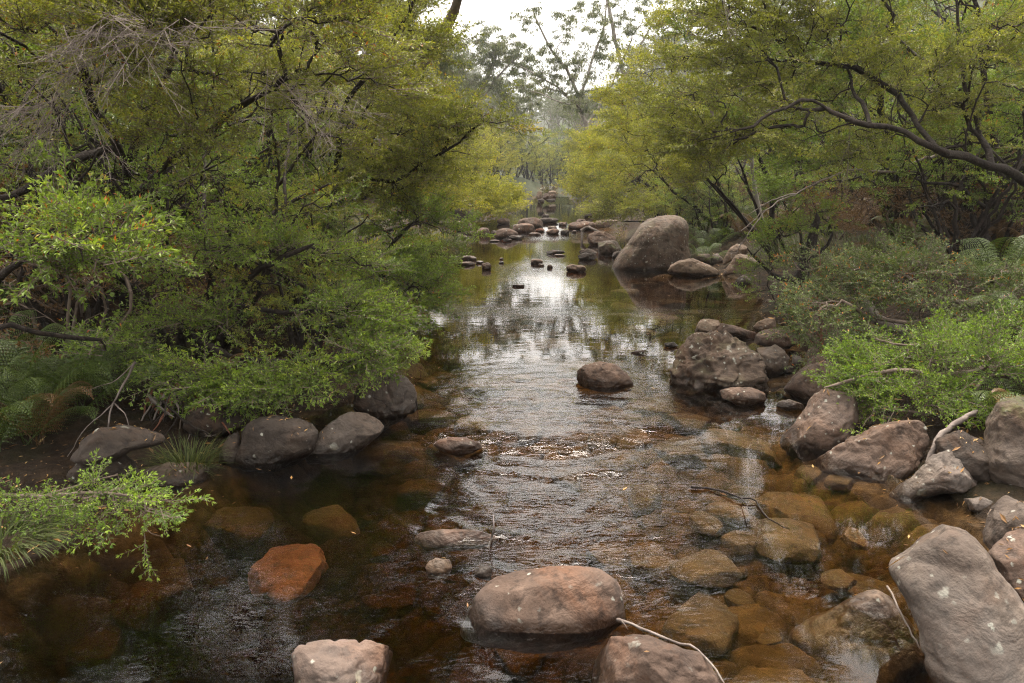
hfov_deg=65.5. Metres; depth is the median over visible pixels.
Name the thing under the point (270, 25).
tea tree
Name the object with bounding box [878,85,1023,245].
tea tree
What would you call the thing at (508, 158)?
tea tree
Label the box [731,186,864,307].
tea tree
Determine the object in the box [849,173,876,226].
tea tree
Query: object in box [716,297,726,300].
submerged stone
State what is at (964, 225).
tea tree
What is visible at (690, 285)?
submerged stone
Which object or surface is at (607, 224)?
boulder
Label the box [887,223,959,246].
fern
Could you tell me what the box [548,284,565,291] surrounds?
submerged stone
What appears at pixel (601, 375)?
stone
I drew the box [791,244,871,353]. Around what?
sapling
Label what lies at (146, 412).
bark stick
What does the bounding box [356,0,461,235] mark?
gum tree
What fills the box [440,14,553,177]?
gum tree
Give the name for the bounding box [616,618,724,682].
dead twig
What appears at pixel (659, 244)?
boulder
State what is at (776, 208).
tea tree
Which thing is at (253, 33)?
tea tree
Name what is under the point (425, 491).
submerged stone
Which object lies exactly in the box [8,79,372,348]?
tea tree
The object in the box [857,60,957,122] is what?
tea tree
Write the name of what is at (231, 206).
tea tree
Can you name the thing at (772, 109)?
tea tree
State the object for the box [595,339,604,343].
submerged stone
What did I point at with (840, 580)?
submerged stone
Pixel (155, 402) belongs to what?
bark stick
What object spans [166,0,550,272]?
tea tree
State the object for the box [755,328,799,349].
rock
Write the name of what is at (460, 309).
submerged stone
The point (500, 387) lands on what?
submerged stone
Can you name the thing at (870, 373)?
shrub
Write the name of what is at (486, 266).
stone
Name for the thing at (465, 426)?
submerged stone
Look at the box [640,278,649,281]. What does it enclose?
submerged stone
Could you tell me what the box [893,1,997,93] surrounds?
tea tree
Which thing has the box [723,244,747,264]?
rock
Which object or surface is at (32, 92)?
tea tree
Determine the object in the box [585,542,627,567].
submerged stone
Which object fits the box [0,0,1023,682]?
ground
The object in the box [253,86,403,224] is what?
tea tree
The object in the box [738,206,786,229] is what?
fern
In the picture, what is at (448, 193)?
tea tree
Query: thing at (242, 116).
tea tree
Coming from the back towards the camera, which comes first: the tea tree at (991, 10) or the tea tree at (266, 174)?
the tea tree at (991, 10)
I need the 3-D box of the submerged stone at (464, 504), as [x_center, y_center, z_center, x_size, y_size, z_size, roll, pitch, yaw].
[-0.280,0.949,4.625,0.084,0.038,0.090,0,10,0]
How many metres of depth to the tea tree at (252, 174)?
8.24 m
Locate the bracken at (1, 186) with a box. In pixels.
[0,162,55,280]
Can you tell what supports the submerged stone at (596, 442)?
on the ground
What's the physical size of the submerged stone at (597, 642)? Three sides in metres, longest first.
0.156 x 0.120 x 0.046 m
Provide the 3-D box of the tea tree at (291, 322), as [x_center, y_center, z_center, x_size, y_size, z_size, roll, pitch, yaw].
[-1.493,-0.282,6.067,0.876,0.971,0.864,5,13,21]
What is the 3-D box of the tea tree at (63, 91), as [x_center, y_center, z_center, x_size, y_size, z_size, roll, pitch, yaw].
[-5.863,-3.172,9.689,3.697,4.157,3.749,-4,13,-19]
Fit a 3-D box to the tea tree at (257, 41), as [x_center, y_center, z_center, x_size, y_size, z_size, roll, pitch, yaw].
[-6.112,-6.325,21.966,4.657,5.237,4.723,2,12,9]
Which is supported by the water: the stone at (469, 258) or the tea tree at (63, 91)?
the stone at (469, 258)
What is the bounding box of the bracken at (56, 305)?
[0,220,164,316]
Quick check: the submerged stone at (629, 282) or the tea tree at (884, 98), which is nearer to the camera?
the submerged stone at (629, 282)
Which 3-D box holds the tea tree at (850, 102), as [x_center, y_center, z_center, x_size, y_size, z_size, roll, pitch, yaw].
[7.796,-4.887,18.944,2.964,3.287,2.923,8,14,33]
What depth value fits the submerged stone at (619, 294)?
10.89 m
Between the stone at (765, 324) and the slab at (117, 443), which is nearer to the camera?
the slab at (117, 443)
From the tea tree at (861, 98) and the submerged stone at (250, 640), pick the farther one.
the tea tree at (861, 98)
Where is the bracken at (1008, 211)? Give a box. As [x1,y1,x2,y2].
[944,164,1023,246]
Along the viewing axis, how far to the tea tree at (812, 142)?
15.29 m
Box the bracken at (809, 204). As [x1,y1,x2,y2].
[775,186,856,235]
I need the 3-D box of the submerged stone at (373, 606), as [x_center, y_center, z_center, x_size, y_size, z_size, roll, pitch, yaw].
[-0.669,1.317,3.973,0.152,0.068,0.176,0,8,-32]
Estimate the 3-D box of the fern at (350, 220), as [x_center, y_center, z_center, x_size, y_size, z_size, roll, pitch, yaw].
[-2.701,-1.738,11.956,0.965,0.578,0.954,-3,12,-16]
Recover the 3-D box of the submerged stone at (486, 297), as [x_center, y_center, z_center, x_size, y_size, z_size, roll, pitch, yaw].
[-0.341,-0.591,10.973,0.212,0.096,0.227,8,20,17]
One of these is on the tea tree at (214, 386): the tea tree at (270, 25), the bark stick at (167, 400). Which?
the bark stick at (167, 400)
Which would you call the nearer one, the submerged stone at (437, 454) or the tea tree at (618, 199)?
the submerged stone at (437, 454)
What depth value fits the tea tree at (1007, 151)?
10.70 m
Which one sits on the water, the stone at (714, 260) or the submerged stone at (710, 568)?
the stone at (714, 260)
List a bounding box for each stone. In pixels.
[0,650,9,670]
[65,623,122,672]
[110,558,197,632]
[201,506,274,550]
[209,576,229,592]
[218,432,240,468]
[240,634,259,647]
[247,543,328,607]
[302,505,359,538]
[341,602,359,614]
[352,440,425,475]
[360,594,392,618]
[369,543,395,562]
[388,656,395,672]
[391,362,428,378]
[397,479,444,504]
[397,597,414,611]
[399,346,421,353]
[403,409,454,434]
[410,324,440,338]
[416,393,424,409]
[417,377,438,389]
[422,602,443,619]
[425,318,459,327]
[425,521,458,530]
[426,438,487,467]
[426,558,451,578]
[433,437,481,456]
[442,549,484,573]
[444,355,477,371]
[444,577,457,583]
[445,338,472,352]
[451,293,470,300]
[452,399,469,406]
[453,416,493,436]
[455,306,468,312]
[457,501,470,507]
[458,262,474,266]
[459,327,470,330]
[461,255,476,260]
[463,299,484,307]
[464,376,516,399]
[468,329,484,335]
[474,480,486,487]
[474,565,492,580]
[480,287,492,291]
[480,294,495,300]
[482,262,490,270]
[485,521,521,536]
[488,278,515,287]
[493,548,507,564]
[493,648,550,682]
[494,333,528,345]
[498,323,510,326]
[500,344,509,350]
[500,399,517,405]
[511,374,531,382]
[512,284,523,287]
[513,291,527,295]
[513,353,562,377]
[515,545,574,570]
[516,426,542,444]
[520,276,546,286]
[521,318,557,329]
[522,338,577,356]
[527,384,547,392]
[527,397,543,408]
[531,259,542,265]
[532,292,567,303]
[535,315,551,317]
[538,444,556,456]
[546,250,564,253]
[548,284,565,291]
[551,298,583,312]
[551,467,582,496]
[554,360,594,378]
[558,333,589,348]
[558,450,570,455]
[559,278,574,283]
[566,264,585,273]
[566,280,590,289]
[567,417,591,425]
[574,321,595,327]
[576,308,592,314]
[577,361,632,392]
[583,298,604,307]
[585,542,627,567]
[587,343,608,354]
[588,434,616,451]
[590,636,606,644]
[593,294,614,299]
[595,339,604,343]
[599,313,638,323]
[602,300,620,307]
[605,347,645,362]
[609,289,639,299]
[610,302,639,313]
[610,429,652,450]
[613,363,624,369]
[617,325,662,343]
[617,413,641,424]
[623,397,676,420]
[625,281,638,283]
[628,483,662,516]
[630,282,662,287]
[630,553,678,587]
[631,350,645,353]
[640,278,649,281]
[641,515,661,529]
[642,312,691,333]
[648,352,657,357]
[649,274,674,284]
[654,336,681,343]
[654,362,672,380]
[655,437,706,468]
[656,358,674,365]
[658,299,688,309]
[660,592,738,657]
[664,342,677,348]
[665,283,679,287]
[665,413,711,434]
[668,549,742,587]
[674,506,690,513]
[675,310,707,318]
[676,287,697,293]
[681,283,697,288]
[689,510,723,536]
[690,253,710,263]
[695,319,720,332]
[697,288,724,296]
[701,428,782,467]
[703,502,749,523]
[708,281,727,287]
[709,315,727,319]
[711,253,723,264]
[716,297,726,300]
[717,323,756,340]
[720,387,765,406]
[721,530,756,553]
[724,588,755,606]
[726,294,749,300]
[726,485,750,500]
[727,422,744,431]
[735,275,751,286]
[737,567,747,577]
[740,322,755,327]
[746,341,786,352]
[748,491,838,543]
[749,518,821,564]
[753,317,775,332]
[756,626,782,645]
[771,383,786,391]
[775,388,791,399]
[776,399,803,410]
[783,365,795,374]
[791,355,802,368]
[794,465,823,487]
[799,334,815,351]
[804,346,819,360]
[821,569,856,591]
[824,474,853,492]
[837,573,899,597]
[840,527,868,549]
[964,497,992,512]
[982,495,1023,549]
[988,526,1023,602]
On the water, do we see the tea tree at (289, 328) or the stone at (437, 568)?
the stone at (437, 568)
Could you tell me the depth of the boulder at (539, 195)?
39.40 m
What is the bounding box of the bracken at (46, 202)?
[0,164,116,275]
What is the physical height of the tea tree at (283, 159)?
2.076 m
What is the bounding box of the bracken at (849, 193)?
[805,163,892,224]
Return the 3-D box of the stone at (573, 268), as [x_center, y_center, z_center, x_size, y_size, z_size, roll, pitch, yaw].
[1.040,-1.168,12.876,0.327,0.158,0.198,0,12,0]
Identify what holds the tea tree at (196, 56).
on the ground
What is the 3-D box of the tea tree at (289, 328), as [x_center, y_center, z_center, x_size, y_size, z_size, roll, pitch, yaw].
[-1.633,-0.425,5.763,1.358,1.506,1.339,10,15,39]
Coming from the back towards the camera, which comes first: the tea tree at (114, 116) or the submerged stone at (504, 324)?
the submerged stone at (504, 324)
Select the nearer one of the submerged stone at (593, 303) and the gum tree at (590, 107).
the submerged stone at (593, 303)
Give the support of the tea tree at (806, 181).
on the ground
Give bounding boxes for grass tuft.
[0,488,80,581]
[134,429,240,479]
[410,228,486,248]
[741,236,981,275]
[752,225,1016,258]
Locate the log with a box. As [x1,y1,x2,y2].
[862,299,926,341]
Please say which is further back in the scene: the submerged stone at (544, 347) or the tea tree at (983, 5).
the tea tree at (983, 5)
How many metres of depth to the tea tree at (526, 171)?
62.77 m
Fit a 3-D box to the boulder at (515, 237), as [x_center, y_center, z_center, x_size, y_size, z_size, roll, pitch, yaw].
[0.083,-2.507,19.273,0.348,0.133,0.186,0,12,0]
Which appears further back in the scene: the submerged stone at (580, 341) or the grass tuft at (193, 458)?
the submerged stone at (580, 341)
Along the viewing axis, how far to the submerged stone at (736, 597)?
3.27 m
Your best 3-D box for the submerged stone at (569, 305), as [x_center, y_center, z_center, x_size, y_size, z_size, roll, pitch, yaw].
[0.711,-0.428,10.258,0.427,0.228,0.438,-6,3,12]
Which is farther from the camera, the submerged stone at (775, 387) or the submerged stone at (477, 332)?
the submerged stone at (477, 332)
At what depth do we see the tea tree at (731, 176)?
17.53 m
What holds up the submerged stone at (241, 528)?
on the ground
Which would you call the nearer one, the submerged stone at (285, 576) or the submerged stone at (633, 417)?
the submerged stone at (285, 576)
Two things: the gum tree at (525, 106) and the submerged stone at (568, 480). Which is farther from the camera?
the gum tree at (525, 106)
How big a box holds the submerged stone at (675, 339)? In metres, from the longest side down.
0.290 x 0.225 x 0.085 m
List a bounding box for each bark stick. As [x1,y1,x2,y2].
[141,397,155,420]
[143,389,153,413]
[145,398,158,413]
[147,394,173,416]
[149,403,162,422]
[153,388,172,430]
[153,394,164,419]
[160,398,212,436]
[163,386,187,420]
[164,396,178,435]
[175,383,230,434]
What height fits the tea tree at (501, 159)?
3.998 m
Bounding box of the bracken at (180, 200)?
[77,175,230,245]
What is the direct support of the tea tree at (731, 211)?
on the ground
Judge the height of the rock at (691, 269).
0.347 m
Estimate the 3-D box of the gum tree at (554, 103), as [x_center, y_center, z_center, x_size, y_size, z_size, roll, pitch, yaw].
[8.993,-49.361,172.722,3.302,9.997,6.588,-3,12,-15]
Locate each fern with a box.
[0,272,47,320]
[0,310,66,374]
[0,331,104,401]
[0,339,112,420]
[0,375,97,444]
[0,380,51,451]
[0,381,94,446]
[1,333,127,407]
[7,345,163,413]
[56,327,191,396]
[73,338,202,384]
[120,235,218,293]
[153,218,226,275]
[162,353,257,383]
[309,207,365,237]
[346,219,379,239]
[688,228,702,240]
[688,243,726,262]
[689,226,742,252]
[693,210,749,234]
[716,208,766,236]
[732,205,768,227]
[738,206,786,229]
[739,207,780,229]
[783,203,821,225]
[825,198,880,235]
[864,205,927,230]
[869,216,948,248]
[884,225,942,248]
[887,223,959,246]
[900,253,954,281]
[902,229,976,253]
[907,213,946,229]
[945,235,1023,292]
[945,360,1023,410]
[960,237,1023,301]
[969,219,1023,255]
[972,291,1023,330]
[988,388,1014,407]
[997,218,1023,243]
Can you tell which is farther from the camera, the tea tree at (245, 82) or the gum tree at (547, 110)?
the gum tree at (547, 110)
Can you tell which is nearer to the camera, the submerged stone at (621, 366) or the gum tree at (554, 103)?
the submerged stone at (621, 366)
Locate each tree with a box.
[0,0,183,257]
[0,0,462,319]
[0,3,207,241]
[0,11,166,179]
[0,16,72,212]
[0,16,158,180]
[0,17,259,266]
[0,20,159,153]
[0,49,220,213]
[0,70,125,196]
[0,70,258,303]
[0,93,127,216]
[0,98,94,279]
[0,101,213,285]
[0,116,245,364]
[0,139,203,366]
[0,179,36,229]
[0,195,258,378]
[1,0,184,177]
[7,23,202,133]
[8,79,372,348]
[37,66,299,219]
[38,1,336,145]
[49,35,246,145]
[52,103,263,245]
[63,27,250,139]
[63,168,433,431]
[64,109,187,215]
[92,57,269,220]
[100,158,212,228]
[109,102,332,270]
[118,105,301,257]
[145,117,332,260]
[152,91,317,262]
[156,43,246,96]
[158,32,304,127]
[162,22,260,90]
[162,28,226,103]
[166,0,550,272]
[168,87,347,227]
[176,95,365,228]
[180,178,391,375]
[181,139,319,286]
[191,97,298,232]
[195,4,271,83]
[203,17,269,113]
[203,69,292,152]
[203,91,329,185]
[215,102,357,170]
[217,165,394,347]
[219,135,391,238]
[219,157,341,276]
[221,13,353,149]
[226,183,355,317]
[238,211,342,333]
[242,19,381,146]
[244,146,371,275]
[247,240,353,352]
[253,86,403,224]
[259,83,347,196]
[262,0,310,40]
[291,216,385,328]
[307,53,399,182]
[309,39,508,241]
[309,82,402,200]
[315,181,494,335]
[321,0,487,162]
[342,95,414,185]
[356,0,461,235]
[356,174,493,254]
[398,109,506,170]
[407,142,532,219]
[428,125,507,185]
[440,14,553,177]
[456,118,489,173]
[458,126,503,169]
[460,127,514,186]
[461,65,484,95]
[466,126,511,183]
[466,131,519,177]
[470,70,519,127]
[471,125,517,176]
[473,140,525,178]
[477,58,510,82]
[483,89,506,170]
[485,121,543,175]
[493,125,524,174]
[495,131,525,179]
[496,139,536,176]
[500,95,526,172]
[502,0,663,155]
[505,139,544,177]
[506,119,558,179]
[512,89,546,170]
[520,131,550,177]
[523,150,547,181]
[526,96,551,143]
[528,136,553,179]
[528,148,556,182]
[532,100,561,170]
[536,136,576,179]
[536,146,567,182]
[540,140,572,178]
[541,124,569,173]
[542,98,556,135]
[542,108,561,145]
[542,114,588,174]
[545,133,582,173]
[545,151,570,178]
[546,99,570,147]
[548,90,561,131]
[548,97,571,144]
[550,103,580,138]
[551,120,647,193]
[552,93,565,138]
[555,140,576,173]
[556,96,606,134]
[559,105,669,213]
[559,126,583,158]
[567,87,609,125]
[567,92,597,130]
[570,100,608,137]
[571,0,733,227]
[573,147,684,235]
[584,0,703,179]
[589,0,799,257]
[604,65,637,106]
[609,71,647,110]
[618,87,670,174]
[622,0,1023,208]
[622,135,655,190]
[625,48,659,81]
[627,112,673,190]
[634,33,656,81]
[637,117,689,190]
[639,176,686,219]
[644,51,801,181]
[645,33,665,91]
[647,54,669,86]
[647,79,742,193]
[647,159,702,222]
[648,167,706,224]
[652,31,687,89]
[655,28,681,88]
[661,0,1023,248]
[662,46,714,83]
[666,177,735,232]
[669,182,708,228]
[674,182,738,232]
[676,157,767,242]
[689,160,757,213]
[691,171,760,230]
[693,159,751,226]
[714,102,851,223]
[718,58,847,187]
[720,158,750,199]
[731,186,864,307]
[733,144,764,191]
[733,159,777,199]
[734,151,792,213]
[744,0,792,105]
[746,185,812,230]
[759,58,843,172]
[768,127,860,210]
[773,114,875,235]
[776,66,890,145]
[777,70,1015,235]
[781,39,863,144]
[794,0,836,121]
[798,63,912,138]
[799,102,919,207]
[803,160,892,229]
[807,71,894,132]
[814,96,894,209]
[815,12,921,106]
[828,94,1002,235]
[831,0,1023,260]
[831,77,1017,234]
[841,74,1023,270]
[844,33,960,129]
[847,14,940,105]
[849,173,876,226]
[850,0,955,58]
[853,93,1023,259]
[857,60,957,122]
[871,91,1021,229]
[875,0,1022,116]
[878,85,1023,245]
[884,0,1002,74]
[886,0,1014,98]
[892,99,1023,237]
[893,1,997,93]
[900,107,1023,260]
[912,2,1020,142]
[914,1,1022,95]
[920,34,1023,163]
[924,25,1023,134]
[948,91,1023,233]
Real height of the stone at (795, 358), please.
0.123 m
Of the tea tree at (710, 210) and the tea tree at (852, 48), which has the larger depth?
the tea tree at (852, 48)
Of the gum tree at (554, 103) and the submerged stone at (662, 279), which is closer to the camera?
the submerged stone at (662, 279)
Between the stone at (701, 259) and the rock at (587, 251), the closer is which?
the stone at (701, 259)
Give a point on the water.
(527, 249)
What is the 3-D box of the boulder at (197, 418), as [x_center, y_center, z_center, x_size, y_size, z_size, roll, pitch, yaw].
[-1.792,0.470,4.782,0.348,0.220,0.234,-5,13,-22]
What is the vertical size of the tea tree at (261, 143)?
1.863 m
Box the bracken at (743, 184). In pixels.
[704,174,768,220]
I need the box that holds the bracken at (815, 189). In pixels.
[783,169,867,217]
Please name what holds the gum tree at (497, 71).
on the ground
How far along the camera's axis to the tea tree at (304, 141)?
10.10 m
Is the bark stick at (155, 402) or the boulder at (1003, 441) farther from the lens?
the bark stick at (155, 402)
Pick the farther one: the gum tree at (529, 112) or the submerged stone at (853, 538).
the gum tree at (529, 112)
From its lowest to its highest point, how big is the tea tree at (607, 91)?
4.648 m
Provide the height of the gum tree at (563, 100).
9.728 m
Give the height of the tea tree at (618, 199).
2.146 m
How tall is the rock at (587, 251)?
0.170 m
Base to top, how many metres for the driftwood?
0.593 m
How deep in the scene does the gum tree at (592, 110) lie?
71.53 m
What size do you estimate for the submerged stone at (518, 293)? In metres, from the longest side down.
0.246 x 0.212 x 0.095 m
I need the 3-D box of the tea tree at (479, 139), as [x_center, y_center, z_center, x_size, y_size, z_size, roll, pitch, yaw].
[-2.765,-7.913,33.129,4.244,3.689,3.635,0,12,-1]
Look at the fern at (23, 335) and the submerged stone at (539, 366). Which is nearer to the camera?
the fern at (23, 335)
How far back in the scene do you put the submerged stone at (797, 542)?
3.66 m
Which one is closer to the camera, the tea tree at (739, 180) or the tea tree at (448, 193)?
the tea tree at (448, 193)
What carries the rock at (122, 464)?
on the ground
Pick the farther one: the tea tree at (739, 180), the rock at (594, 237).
the rock at (594, 237)
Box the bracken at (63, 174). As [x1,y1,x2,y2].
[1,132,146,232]
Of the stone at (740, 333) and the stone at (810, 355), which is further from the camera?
the stone at (740, 333)
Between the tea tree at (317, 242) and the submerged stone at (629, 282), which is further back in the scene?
the submerged stone at (629, 282)
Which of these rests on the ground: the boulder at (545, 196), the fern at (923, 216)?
the fern at (923, 216)
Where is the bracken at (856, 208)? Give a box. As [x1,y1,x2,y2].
[795,179,885,239]
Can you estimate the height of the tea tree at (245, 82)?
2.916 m
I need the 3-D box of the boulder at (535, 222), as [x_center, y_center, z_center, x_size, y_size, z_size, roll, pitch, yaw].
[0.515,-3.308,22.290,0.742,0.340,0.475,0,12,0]
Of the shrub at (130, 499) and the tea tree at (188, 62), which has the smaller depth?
the shrub at (130, 499)
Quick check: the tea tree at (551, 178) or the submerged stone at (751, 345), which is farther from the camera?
the tea tree at (551, 178)
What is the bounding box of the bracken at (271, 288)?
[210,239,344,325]
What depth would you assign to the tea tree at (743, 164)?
22.73 m
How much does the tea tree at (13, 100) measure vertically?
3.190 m
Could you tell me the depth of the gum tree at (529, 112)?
131.73 m
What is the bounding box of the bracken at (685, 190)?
[654,170,738,216]
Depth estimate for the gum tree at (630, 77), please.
93.25 m
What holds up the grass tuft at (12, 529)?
on the ground
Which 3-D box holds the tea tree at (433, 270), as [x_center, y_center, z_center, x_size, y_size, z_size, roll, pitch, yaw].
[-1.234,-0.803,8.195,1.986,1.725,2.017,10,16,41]
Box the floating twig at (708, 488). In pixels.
[691,486,788,528]
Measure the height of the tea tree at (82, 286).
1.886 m
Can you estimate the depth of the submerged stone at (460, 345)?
7.77 m
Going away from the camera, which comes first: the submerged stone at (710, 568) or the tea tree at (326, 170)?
the submerged stone at (710, 568)
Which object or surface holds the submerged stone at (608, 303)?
on the ground
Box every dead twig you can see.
[67,361,135,456]
[487,515,494,547]
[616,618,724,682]
[886,585,919,648]
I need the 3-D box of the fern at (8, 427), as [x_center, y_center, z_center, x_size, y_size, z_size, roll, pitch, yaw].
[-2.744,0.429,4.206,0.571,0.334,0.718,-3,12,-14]
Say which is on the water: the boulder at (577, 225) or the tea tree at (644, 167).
the boulder at (577, 225)
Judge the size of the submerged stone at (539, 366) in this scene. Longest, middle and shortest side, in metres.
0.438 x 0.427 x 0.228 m
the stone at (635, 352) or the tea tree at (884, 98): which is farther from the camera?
the tea tree at (884, 98)
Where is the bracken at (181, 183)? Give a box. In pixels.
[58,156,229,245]
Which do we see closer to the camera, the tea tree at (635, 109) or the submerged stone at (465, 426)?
the submerged stone at (465, 426)
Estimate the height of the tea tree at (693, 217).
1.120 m
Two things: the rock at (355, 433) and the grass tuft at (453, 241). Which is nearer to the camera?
the rock at (355, 433)
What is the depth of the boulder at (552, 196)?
38.30 m
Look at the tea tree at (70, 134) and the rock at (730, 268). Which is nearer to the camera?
the tea tree at (70, 134)
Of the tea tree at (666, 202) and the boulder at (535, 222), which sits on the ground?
the tea tree at (666, 202)
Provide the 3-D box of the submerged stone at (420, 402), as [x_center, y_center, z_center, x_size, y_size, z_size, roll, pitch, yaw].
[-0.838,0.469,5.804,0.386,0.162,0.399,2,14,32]
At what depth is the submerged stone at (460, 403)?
6.00 m
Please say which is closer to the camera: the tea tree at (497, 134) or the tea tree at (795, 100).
the tea tree at (795, 100)
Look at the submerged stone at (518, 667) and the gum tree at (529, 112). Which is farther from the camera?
the gum tree at (529, 112)
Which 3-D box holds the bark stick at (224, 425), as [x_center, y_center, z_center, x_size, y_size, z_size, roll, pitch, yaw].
[-1.848,0.396,4.784,0.467,0.256,0.038,7,14,29]
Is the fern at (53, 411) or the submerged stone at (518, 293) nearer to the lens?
the fern at (53, 411)
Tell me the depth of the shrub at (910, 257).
5.77 m
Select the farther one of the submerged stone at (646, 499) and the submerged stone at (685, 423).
the submerged stone at (685, 423)
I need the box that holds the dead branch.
[719,154,937,257]
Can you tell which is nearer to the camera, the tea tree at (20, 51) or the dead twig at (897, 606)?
the dead twig at (897, 606)
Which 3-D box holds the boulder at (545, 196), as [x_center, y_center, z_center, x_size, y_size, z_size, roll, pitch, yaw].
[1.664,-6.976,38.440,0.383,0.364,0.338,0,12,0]
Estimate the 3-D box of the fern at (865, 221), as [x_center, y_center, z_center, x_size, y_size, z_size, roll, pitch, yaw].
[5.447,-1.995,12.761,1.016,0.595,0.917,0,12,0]
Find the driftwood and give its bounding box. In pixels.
[580,226,598,238]
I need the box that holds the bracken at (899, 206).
[821,171,992,251]
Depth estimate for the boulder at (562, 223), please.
22.47 m
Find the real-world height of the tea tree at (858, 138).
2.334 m
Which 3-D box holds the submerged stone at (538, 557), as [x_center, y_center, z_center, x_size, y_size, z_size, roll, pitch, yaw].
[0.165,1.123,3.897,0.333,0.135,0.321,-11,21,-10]
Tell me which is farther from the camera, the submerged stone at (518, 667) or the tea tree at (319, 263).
the tea tree at (319, 263)
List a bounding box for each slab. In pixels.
[70,424,164,466]
[140,462,208,489]
[414,528,498,550]
[804,353,849,378]
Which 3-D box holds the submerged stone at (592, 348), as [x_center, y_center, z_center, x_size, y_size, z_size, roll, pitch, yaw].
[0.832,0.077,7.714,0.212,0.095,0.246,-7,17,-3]
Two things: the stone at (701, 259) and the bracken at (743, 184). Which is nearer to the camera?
the stone at (701, 259)
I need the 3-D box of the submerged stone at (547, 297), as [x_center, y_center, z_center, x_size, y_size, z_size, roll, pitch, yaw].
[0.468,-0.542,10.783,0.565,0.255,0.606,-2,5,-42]
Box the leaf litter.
[0,216,1023,682]
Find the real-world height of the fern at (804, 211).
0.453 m
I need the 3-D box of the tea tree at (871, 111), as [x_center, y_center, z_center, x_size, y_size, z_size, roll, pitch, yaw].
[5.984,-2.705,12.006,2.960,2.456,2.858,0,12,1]
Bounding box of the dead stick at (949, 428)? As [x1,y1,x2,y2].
[926,410,977,459]
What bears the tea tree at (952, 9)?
on the ground
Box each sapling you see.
[750,146,763,230]
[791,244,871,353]
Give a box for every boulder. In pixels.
[183,403,243,436]
[235,416,317,472]
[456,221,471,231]
[460,565,624,653]
[476,228,489,236]
[494,228,517,238]
[497,218,509,223]
[508,235,522,238]
[513,223,533,234]
[517,217,542,228]
[529,232,540,235]
[536,191,542,199]
[536,228,544,232]
[538,199,544,203]
[540,218,557,222]
[543,193,549,200]
[546,199,555,202]
[546,228,558,235]
[549,194,555,199]
[559,222,566,225]
[560,230,568,234]
[568,221,595,231]
[595,219,617,226]
[611,215,690,277]
[669,330,768,401]
[889,524,1023,682]
[983,395,1023,486]
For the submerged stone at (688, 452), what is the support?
on the ground
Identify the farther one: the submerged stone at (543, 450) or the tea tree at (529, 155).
the tea tree at (529, 155)
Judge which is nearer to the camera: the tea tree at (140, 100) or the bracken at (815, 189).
the tea tree at (140, 100)
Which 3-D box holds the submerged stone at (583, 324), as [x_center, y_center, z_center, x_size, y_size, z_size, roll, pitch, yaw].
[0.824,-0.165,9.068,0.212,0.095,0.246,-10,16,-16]
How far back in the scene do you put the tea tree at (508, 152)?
52.57 m
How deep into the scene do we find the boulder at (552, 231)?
20.49 m
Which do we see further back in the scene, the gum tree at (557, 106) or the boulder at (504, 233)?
the gum tree at (557, 106)
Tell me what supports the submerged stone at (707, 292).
on the ground
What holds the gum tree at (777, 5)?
on the ground
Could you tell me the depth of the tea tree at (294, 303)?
6.64 m
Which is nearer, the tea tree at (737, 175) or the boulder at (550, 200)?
the tea tree at (737, 175)
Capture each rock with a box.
[66,455,140,489]
[291,639,392,682]
[306,412,383,464]
[353,373,417,430]
[578,253,596,259]
[579,249,596,253]
[587,231,615,244]
[592,634,721,682]
[598,240,621,253]
[612,251,619,257]
[668,258,719,279]
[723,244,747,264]
[723,254,758,275]
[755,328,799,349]
[757,344,789,377]
[780,388,858,460]
[784,361,833,403]
[788,589,925,682]
[815,420,928,483]
[889,449,976,503]
[934,430,989,481]
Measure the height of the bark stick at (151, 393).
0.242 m
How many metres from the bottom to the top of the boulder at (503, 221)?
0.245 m
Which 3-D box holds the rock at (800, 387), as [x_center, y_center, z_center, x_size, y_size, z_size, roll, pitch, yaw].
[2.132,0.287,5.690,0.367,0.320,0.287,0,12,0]
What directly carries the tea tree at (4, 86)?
on the ground
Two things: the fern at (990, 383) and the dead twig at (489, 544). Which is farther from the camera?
the fern at (990, 383)
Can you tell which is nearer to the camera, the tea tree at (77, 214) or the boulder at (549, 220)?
the tea tree at (77, 214)
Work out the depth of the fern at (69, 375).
4.54 m
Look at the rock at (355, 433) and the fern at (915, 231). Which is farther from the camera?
the fern at (915, 231)
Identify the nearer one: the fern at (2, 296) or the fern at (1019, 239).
the fern at (2, 296)
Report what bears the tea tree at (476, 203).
on the ground
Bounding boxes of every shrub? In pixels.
[0,448,215,581]
[759,222,1023,373]
[802,293,1023,434]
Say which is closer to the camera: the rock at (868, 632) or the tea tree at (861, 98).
the rock at (868, 632)
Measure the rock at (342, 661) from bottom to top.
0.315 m
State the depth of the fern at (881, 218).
12.60 m
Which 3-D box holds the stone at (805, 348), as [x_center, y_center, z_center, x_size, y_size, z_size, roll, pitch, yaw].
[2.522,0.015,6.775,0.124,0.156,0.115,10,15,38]
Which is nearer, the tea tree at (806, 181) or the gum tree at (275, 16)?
the tea tree at (806, 181)
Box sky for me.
[249,0,813,113]
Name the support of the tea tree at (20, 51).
on the ground
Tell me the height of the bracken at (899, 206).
1.193 m
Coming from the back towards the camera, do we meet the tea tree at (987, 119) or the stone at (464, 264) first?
the stone at (464, 264)
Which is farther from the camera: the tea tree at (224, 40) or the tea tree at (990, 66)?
the tea tree at (224, 40)
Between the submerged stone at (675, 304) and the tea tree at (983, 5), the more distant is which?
the tea tree at (983, 5)
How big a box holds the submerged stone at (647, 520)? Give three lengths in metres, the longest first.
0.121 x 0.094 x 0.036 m
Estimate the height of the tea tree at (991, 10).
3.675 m
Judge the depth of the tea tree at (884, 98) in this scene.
20.95 m
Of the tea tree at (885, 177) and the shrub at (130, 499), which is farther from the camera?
the tea tree at (885, 177)
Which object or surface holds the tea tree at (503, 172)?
on the ground

